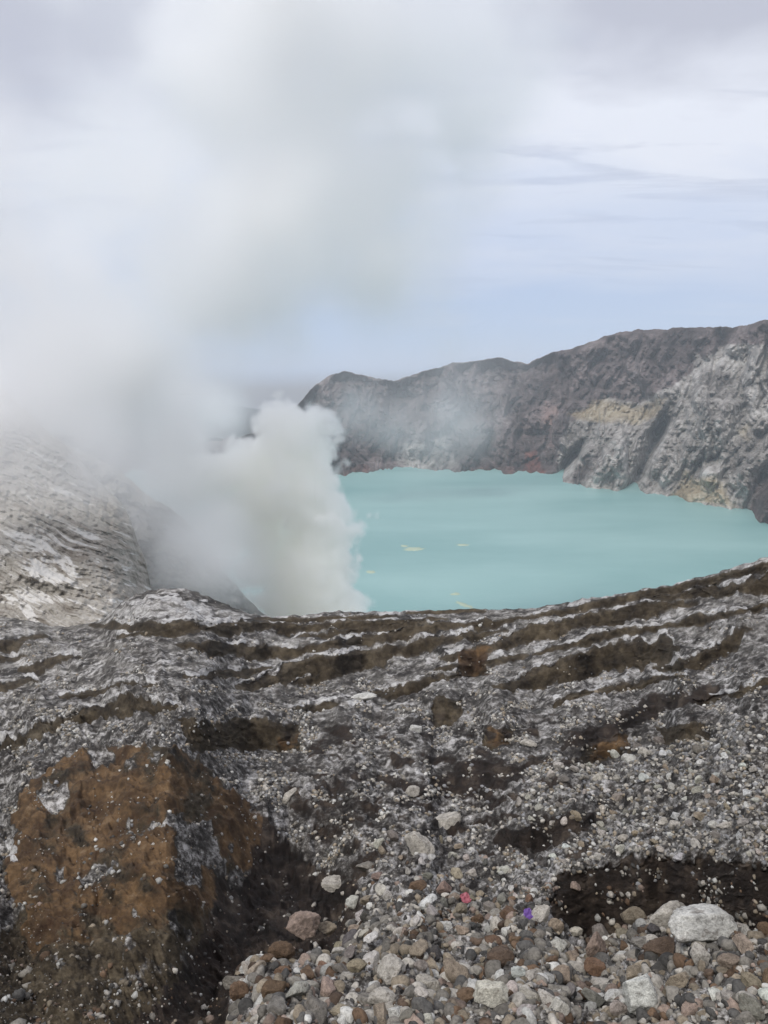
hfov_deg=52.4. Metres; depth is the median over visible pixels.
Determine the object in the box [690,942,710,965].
rock
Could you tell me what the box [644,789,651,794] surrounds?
rock
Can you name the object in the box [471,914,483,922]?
rock
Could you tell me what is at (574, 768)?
rock
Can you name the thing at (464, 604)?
sulphur scum
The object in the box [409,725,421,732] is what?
rock
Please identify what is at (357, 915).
rock
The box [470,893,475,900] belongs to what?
rock
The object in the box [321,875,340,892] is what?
rock
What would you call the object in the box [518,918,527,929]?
rock
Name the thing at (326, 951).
rock
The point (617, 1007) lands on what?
rock
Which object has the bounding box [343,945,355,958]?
rock
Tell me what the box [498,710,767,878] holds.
gravel
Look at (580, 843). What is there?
rock
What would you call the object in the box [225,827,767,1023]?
rubble
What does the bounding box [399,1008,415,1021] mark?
rock
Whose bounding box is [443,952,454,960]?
rock
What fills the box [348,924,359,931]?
rock
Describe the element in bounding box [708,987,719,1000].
rock
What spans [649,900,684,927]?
rock
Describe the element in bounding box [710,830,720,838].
rock
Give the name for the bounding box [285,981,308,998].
rock
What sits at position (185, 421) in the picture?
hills
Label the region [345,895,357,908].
rock
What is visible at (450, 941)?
rock
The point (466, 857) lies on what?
rock
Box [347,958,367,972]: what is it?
rock
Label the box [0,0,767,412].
sky
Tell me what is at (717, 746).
rock
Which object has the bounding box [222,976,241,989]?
rock
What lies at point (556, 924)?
rock
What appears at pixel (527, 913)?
plastic scrap
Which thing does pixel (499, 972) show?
rock
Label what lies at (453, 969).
rock
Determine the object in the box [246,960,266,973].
rock
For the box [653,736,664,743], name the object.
rock
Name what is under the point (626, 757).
rock
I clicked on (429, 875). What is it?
rock
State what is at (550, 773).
rock
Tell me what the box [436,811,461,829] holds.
rock
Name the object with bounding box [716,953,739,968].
rock
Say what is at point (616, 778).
rock
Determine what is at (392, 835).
rock
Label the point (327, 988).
rock
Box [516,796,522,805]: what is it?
rock
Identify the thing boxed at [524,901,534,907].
rock
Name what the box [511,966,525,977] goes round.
rock
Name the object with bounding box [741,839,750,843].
rock
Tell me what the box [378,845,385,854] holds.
rock
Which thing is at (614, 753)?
rock
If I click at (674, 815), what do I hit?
rock
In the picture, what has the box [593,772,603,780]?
rock
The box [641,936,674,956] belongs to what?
rock
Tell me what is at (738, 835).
rock
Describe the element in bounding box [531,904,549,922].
rock
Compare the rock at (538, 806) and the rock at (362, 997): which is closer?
the rock at (362, 997)
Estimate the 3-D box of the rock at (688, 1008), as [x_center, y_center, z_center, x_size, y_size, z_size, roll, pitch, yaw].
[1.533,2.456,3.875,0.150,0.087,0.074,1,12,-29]
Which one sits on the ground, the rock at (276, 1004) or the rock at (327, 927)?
the rock at (327, 927)
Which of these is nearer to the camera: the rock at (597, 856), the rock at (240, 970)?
the rock at (240, 970)
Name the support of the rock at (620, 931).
on the ground
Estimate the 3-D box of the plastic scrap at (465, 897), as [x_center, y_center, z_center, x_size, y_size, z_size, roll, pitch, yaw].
[0.669,3.164,6.406,0.085,0.036,0.084,1,43,-29]
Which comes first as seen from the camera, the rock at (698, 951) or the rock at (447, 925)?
the rock at (698, 951)
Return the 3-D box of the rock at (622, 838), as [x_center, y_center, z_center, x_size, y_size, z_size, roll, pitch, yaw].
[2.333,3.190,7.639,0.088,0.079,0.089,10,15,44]
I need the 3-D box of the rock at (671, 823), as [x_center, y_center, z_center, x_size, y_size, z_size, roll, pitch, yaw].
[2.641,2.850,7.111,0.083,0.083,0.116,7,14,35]
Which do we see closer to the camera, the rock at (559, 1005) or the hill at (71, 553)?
the rock at (559, 1005)
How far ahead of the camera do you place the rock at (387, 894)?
6.30 m
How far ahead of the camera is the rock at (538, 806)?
9.43 m
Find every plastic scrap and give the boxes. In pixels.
[460,892,471,902]
[523,908,532,919]
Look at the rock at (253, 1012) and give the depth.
4.29 m
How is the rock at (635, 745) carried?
on the ground
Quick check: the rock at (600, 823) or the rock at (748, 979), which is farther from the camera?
the rock at (600, 823)
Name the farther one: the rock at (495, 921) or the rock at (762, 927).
the rock at (495, 921)
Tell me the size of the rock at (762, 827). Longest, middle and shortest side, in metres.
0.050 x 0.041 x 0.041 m
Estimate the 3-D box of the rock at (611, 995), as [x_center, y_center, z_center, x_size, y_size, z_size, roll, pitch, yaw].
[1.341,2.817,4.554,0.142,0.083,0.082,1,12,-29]
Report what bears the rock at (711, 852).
on the ground
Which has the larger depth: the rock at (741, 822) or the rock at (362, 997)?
the rock at (741, 822)
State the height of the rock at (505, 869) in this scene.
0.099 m
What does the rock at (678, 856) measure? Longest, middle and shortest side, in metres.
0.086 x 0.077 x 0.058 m
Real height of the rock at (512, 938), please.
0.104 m
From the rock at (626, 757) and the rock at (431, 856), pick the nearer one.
the rock at (431, 856)
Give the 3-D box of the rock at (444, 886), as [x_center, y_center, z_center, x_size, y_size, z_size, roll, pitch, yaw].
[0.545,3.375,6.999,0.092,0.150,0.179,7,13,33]
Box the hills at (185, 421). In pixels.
[19,403,283,438]
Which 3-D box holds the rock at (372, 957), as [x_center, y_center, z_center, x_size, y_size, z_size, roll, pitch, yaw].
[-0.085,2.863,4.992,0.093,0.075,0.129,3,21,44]
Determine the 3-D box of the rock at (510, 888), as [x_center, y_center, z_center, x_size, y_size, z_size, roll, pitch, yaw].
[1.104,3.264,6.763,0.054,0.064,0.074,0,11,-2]
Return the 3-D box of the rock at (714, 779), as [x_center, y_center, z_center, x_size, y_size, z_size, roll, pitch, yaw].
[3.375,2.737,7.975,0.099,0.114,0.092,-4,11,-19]
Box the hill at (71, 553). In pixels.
[0,386,151,626]
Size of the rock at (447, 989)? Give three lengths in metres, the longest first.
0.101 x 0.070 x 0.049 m
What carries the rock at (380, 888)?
on the ground
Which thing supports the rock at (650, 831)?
on the ground
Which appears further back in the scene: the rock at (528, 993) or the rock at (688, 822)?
the rock at (688, 822)
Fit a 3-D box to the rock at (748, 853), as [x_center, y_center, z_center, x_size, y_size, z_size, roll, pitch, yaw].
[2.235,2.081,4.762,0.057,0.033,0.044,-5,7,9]
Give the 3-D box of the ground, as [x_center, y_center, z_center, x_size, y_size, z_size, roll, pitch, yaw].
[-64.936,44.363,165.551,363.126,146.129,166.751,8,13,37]
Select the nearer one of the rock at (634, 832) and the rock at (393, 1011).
the rock at (393, 1011)
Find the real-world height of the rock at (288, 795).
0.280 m
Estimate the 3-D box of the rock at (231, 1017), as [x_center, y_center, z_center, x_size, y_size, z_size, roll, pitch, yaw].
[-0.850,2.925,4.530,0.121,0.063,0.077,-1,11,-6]
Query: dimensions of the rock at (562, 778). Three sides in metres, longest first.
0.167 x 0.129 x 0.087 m
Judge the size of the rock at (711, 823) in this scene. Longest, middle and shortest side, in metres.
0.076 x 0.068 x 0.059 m
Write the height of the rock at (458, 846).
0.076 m
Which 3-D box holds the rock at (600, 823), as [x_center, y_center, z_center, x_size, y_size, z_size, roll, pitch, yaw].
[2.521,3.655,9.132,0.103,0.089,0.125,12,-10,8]
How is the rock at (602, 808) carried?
on the ground
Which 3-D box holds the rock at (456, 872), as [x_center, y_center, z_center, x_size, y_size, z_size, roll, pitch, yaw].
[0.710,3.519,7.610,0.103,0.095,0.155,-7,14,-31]
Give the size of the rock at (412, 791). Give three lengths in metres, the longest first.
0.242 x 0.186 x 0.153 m
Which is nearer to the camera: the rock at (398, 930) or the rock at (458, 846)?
the rock at (398, 930)
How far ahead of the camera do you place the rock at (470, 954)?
5.22 m
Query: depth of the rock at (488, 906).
6.48 m
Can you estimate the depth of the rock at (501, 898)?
6.50 m
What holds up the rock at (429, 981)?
on the ground
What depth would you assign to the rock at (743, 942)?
4.21 m
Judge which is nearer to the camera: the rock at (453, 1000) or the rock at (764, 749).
the rock at (453, 1000)
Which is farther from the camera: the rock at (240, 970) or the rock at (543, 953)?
the rock at (240, 970)
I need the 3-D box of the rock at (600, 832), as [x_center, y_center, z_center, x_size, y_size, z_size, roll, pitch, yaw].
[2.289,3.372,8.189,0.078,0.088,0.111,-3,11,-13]
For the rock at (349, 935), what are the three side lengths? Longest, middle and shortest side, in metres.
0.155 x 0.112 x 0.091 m
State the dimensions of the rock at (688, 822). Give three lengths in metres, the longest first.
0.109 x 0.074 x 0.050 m
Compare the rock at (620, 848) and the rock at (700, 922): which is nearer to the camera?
the rock at (700, 922)
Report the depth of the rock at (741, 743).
8.87 m
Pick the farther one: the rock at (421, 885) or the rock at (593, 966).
the rock at (421, 885)
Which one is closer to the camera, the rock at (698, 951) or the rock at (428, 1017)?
the rock at (428, 1017)
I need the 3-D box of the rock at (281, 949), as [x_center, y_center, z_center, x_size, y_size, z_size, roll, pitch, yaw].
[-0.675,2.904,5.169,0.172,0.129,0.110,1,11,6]
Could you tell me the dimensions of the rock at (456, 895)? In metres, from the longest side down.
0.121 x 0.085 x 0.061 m
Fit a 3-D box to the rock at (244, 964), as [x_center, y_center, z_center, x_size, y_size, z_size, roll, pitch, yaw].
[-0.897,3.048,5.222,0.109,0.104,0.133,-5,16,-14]
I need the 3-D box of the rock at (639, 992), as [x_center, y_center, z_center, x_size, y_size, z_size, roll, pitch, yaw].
[1.360,2.553,4.156,0.171,0.229,0.191,0,11,0]
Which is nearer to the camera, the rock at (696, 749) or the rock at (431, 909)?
the rock at (431, 909)
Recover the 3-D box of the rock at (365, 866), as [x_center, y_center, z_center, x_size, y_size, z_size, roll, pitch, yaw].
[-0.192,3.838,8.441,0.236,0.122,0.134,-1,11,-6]
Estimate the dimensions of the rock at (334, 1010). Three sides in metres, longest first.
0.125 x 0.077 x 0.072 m
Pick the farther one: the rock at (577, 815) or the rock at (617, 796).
the rock at (617, 796)
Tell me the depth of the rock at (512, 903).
6.18 m
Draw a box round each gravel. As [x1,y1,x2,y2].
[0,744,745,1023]
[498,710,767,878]
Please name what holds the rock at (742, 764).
on the ground
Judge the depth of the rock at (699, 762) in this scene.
9.75 m
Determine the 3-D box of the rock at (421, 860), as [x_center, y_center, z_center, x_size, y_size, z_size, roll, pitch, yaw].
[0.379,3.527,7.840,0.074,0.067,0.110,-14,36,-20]
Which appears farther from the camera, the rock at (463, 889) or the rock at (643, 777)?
the rock at (643, 777)
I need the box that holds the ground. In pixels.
[0,557,767,1023]
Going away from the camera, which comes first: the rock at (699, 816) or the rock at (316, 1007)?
the rock at (316, 1007)
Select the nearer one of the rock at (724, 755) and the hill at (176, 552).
the rock at (724, 755)
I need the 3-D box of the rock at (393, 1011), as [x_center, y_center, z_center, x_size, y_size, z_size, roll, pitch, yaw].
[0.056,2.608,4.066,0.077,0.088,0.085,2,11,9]
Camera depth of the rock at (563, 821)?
8.38 m
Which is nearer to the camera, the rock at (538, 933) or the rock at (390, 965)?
the rock at (390, 965)
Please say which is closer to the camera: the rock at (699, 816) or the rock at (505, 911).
the rock at (505, 911)
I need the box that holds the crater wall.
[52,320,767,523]
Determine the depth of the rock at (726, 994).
3.77 m
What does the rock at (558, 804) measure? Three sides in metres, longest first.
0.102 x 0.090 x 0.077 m
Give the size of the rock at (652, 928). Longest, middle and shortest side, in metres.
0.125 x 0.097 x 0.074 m
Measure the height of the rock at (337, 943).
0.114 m
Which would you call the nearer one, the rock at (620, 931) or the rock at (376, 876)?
the rock at (620, 931)
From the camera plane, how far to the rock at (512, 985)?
4.33 m
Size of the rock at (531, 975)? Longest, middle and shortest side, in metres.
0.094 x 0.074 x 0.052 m
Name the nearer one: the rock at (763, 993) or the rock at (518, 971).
the rock at (763, 993)
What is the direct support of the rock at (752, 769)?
on the ground
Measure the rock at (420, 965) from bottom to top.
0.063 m
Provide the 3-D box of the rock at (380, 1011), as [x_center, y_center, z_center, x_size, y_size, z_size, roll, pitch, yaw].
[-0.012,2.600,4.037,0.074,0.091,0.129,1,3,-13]
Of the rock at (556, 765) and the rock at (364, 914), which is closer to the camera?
the rock at (364, 914)
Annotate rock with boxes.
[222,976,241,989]
[227,1014,238,1020]
[229,980,248,1000]
[238,953,263,973]
[241,960,249,975]
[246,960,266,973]
[250,1004,260,1015]
[260,953,273,961]
[261,979,285,997]
[266,995,285,1015]
[267,940,294,958]
[274,965,291,973]
[282,787,296,804]
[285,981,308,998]
[286,910,320,939]
[300,964,314,979]
[304,994,327,1023]
[318,921,336,934]
[318,960,326,965]
[320,976,335,996]
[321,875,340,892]
[322,949,329,955]
[329,1003,348,1015]
[331,963,347,972]
[332,947,344,953]
[334,941,341,946]
[342,929,356,946]
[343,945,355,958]
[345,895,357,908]
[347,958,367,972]
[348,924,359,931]
[350,692,376,700]
[355,861,373,870]
[355,909,362,921]
[356,992,373,1005]
[358,928,368,937]
[360,895,370,904]
[360,909,368,921]
[363,931,377,942]
[363,950,379,965]
[367,986,394,1003]
[369,921,380,930]
[371,872,381,880]
[373,838,384,848]
[373,1002,387,1023]
[375,883,385,895]
[377,953,404,985]
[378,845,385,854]
[383,890,392,900]
[386,830,398,841]
[387,922,398,926]
[387,1006,401,1016]
[390,935,397,942]
[393,927,402,935]
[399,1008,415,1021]
[404,831,434,855]
[405,785,419,797]
[405,867,410,874]
[408,880,426,890]
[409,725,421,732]
[409,903,420,910]
[409,938,428,956]
[413,914,419,925]
[413,959,427,971]
[413,986,428,997]
[415,973,440,991]
[418,857,425,864]
[418,893,436,909]
[422,872,433,879]
[423,1013,433,1023]
[427,904,437,915]
[428,854,435,859]
[430,945,442,960]
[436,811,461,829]
[436,880,451,893]
[440,897,447,906]
[440,921,451,930]
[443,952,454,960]
[443,958,470,982]
[443,987,450,994]
[447,934,455,946]
[448,852,457,857]
[448,892,459,900]
[449,998,458,1005]
[450,867,462,878]
[453,902,467,913]
[454,843,463,848]
[455,925,469,934]
[456,987,474,1002]
[460,886,468,893]
[463,854,469,860]
[465,869,476,876]
[465,948,476,960]
[469,922,476,929]
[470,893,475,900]
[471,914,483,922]
[473,979,508,1007]
[483,901,495,911]
[484,934,501,945]
[487,945,514,967]
[490,916,501,931]
[494,969,503,979]
[497,865,509,873]
[497,892,505,904]
[499,905,513,919]
[506,980,517,992]
[508,885,513,891]
[508,936,520,943]
[509,898,515,906]
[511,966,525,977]
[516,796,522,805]
[516,1004,535,1016]
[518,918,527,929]
[519,986,539,1000]
[520,739,536,746]
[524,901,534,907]
[525,894,532,902]
[525,969,536,980]
[529,944,545,956]
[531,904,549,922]
[533,929,544,938]
[534,803,543,810]
[537,988,553,1003]
[541,792,546,798]
[546,770,554,777]
[546,955,557,962]
[548,918,563,933]
[548,995,569,1016]
[550,938,567,952]
[552,964,569,983]
[553,761,563,768]
[555,801,562,807]
[557,775,569,782]
[560,816,566,825]
[562,843,571,848]
[565,950,579,960]
[567,982,576,997]
[569,765,579,771]
[569,926,582,936]
[570,810,581,820]
[570,881,580,890]
[577,841,584,846]
[581,987,605,1007]
[584,957,605,976]
[585,931,605,956]
[592,923,608,936]
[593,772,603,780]
[594,852,602,860]
[596,821,603,826]
[597,829,605,835]
[599,804,605,812]
[601,841,609,847]
[603,788,610,793]
[604,989,622,1001]
[609,1000,626,1015]
[610,749,619,757]
[612,793,622,800]
[613,774,620,781]
[614,844,624,853]
[616,928,627,938]
[617,834,627,842]
[620,906,645,924]
[620,940,627,950]
[621,753,635,762]
[622,973,657,1014]
[626,964,641,979]
[629,842,636,848]
[630,936,646,948]
[631,830,638,835]
[632,742,642,748]
[637,747,651,755]
[638,773,649,780]
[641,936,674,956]
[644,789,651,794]
[646,828,652,833]
[646,922,659,934]
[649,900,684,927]
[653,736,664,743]
[656,846,664,852]
[657,817,667,824]
[658,750,666,756]
[665,971,688,987]
[668,782,674,789]
[668,903,737,942]
[669,820,678,829]
[671,812,679,819]
[673,852,682,860]
[681,998,703,1016]
[684,819,692,826]
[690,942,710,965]
[691,786,701,793]
[691,838,700,849]
[692,744,701,753]
[693,811,705,821]
[694,775,701,783]
[696,759,704,765]
[708,800,717,807]
[708,820,717,827]
[708,849,714,855]
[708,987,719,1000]
[709,774,719,783]
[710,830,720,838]
[714,743,720,749]
[716,822,731,828]
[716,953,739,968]
[720,989,732,1000]
[721,752,727,758]
[723,803,729,809]
[727,772,735,779]
[732,805,737,812]
[732,933,753,953]
[736,831,741,839]
[737,818,748,826]
[738,740,745,746]
[738,762,746,767]
[738,993,764,1019]
[740,971,761,987]
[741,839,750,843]
[741,924,749,934]
[742,789,751,796]
[745,850,754,856]
[748,765,757,772]
[750,797,759,802]
[757,921,767,935]
[757,987,767,1003]
[759,824,766,830]
[760,747,767,752]
[762,967,767,982]
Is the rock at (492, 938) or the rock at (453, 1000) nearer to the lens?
the rock at (453, 1000)
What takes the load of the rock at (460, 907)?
on the ground
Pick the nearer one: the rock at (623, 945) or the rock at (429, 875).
the rock at (623, 945)
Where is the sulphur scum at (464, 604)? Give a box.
[455,601,472,607]
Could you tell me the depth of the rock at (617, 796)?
10.50 m
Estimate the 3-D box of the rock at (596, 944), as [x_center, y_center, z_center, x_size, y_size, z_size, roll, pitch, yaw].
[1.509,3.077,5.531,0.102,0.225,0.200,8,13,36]
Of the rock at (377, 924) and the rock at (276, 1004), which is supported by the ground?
the rock at (377, 924)
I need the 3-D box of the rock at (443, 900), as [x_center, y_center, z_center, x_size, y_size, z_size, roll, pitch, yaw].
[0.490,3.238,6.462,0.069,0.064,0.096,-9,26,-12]
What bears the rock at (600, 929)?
on the ground
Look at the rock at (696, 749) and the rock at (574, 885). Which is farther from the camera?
the rock at (696, 749)
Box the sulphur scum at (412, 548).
[405,547,424,550]
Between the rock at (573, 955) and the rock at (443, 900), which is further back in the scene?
the rock at (443, 900)
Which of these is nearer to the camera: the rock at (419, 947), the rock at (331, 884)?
the rock at (419, 947)
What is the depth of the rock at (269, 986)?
4.40 m
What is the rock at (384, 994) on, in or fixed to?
on the ground
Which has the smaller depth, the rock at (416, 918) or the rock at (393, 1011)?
the rock at (393, 1011)
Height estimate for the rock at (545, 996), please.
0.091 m
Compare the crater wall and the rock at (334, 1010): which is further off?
the crater wall
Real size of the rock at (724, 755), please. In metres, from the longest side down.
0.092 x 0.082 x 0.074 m
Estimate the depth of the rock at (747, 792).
6.63 m
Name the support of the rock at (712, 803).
on the ground
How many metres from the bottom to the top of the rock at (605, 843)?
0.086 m
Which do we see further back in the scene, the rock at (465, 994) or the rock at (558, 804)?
the rock at (558, 804)
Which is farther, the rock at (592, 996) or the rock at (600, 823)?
the rock at (600, 823)
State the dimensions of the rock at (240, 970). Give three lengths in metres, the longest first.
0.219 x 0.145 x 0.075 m
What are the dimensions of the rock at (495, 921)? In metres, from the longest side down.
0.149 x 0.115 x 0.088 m
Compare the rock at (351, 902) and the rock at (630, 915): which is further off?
the rock at (351, 902)
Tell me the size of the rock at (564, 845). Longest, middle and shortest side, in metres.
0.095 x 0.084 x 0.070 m
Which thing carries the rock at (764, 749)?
on the ground
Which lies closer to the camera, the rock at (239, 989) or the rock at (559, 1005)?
the rock at (559, 1005)
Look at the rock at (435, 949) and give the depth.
5.21 m
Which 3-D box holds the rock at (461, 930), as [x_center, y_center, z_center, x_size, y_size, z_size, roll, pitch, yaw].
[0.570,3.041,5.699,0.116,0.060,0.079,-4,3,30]
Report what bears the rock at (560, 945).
on the ground
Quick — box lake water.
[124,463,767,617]
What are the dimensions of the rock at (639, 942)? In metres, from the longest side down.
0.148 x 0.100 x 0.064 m
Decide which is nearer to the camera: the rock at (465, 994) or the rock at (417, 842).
the rock at (465, 994)
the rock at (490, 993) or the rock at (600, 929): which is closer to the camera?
the rock at (490, 993)
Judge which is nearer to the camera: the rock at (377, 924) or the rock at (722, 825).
the rock at (377, 924)
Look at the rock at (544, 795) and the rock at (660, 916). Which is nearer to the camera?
the rock at (660, 916)
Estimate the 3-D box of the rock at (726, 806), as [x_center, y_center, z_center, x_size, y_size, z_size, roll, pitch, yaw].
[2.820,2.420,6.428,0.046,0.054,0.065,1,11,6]
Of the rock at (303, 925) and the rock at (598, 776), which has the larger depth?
the rock at (598, 776)
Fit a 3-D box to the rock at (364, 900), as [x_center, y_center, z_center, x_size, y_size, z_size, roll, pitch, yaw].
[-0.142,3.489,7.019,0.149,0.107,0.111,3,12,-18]
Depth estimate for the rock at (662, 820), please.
7.65 m
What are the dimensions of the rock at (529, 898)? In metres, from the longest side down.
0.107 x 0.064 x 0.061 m
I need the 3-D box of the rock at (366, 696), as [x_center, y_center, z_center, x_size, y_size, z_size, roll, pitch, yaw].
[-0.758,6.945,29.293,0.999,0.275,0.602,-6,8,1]
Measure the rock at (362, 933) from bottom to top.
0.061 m
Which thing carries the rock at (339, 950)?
on the ground
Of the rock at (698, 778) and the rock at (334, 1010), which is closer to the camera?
the rock at (334, 1010)
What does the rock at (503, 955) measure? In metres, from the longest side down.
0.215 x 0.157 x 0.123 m
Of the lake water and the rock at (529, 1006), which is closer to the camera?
the rock at (529, 1006)
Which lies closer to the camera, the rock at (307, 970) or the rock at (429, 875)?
the rock at (307, 970)
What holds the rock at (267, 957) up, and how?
on the ground
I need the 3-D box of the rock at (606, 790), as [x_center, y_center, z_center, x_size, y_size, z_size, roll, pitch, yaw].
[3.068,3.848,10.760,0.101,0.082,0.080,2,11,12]
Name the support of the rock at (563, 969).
on the ground
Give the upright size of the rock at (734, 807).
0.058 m
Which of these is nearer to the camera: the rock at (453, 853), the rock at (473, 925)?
the rock at (473, 925)
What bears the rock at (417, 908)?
on the ground
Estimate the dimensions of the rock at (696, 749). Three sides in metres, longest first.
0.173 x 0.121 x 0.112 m
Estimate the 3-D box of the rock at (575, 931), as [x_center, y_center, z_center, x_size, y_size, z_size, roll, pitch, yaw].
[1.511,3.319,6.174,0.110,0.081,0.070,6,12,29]
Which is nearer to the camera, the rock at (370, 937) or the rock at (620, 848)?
the rock at (370, 937)
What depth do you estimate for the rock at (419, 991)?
4.18 m
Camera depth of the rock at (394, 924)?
5.65 m
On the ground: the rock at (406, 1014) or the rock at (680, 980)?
the rock at (680, 980)
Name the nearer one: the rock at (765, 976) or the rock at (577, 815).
the rock at (765, 976)
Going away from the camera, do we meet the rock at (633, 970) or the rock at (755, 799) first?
the rock at (633, 970)
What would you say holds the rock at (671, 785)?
on the ground
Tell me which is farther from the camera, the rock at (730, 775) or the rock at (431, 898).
the rock at (730, 775)
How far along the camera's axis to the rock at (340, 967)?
4.86 m
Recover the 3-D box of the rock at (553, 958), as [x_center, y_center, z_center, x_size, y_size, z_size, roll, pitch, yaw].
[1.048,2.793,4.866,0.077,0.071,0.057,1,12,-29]
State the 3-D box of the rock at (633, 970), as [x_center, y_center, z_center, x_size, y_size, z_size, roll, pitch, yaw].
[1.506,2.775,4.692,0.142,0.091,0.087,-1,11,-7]
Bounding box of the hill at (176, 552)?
[60,440,266,615]
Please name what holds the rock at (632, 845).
on the ground
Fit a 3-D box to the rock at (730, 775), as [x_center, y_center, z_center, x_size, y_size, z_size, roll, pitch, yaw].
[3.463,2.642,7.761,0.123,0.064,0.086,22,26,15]
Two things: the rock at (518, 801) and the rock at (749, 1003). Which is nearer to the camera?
the rock at (749, 1003)
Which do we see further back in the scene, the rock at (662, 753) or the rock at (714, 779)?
the rock at (662, 753)
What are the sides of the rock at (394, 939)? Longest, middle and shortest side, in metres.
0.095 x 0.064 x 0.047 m
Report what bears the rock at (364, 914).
on the ground
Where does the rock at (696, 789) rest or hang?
on the ground
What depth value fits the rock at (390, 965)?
4.58 m
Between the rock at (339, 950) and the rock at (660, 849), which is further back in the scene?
the rock at (660, 849)
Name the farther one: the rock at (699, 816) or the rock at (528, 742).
the rock at (528, 742)
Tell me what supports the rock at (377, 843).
on the ground
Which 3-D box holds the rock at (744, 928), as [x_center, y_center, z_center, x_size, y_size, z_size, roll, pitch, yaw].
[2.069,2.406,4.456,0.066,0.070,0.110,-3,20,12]
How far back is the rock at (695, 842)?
5.84 m
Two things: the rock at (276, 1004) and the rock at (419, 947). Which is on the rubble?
the rock at (276, 1004)
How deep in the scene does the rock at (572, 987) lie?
4.48 m
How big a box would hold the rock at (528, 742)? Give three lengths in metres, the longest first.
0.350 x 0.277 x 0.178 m
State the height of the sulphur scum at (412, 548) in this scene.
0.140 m
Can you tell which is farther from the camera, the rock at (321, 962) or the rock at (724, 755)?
the rock at (724, 755)
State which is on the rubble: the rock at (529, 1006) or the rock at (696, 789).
the rock at (529, 1006)
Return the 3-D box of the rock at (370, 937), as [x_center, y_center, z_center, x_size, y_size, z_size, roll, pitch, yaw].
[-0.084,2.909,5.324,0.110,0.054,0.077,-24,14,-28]
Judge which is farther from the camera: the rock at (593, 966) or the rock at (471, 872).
the rock at (471, 872)
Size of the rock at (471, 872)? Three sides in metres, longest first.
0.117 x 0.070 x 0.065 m
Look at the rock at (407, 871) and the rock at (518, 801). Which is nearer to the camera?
the rock at (407, 871)
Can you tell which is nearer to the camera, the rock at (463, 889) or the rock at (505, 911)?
the rock at (505, 911)
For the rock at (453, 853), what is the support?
on the ground
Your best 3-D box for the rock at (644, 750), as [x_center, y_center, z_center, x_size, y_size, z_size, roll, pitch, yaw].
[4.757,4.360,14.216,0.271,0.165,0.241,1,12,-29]
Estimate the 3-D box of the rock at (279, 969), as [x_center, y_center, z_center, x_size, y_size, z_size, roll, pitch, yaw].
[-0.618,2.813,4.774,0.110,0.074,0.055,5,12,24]

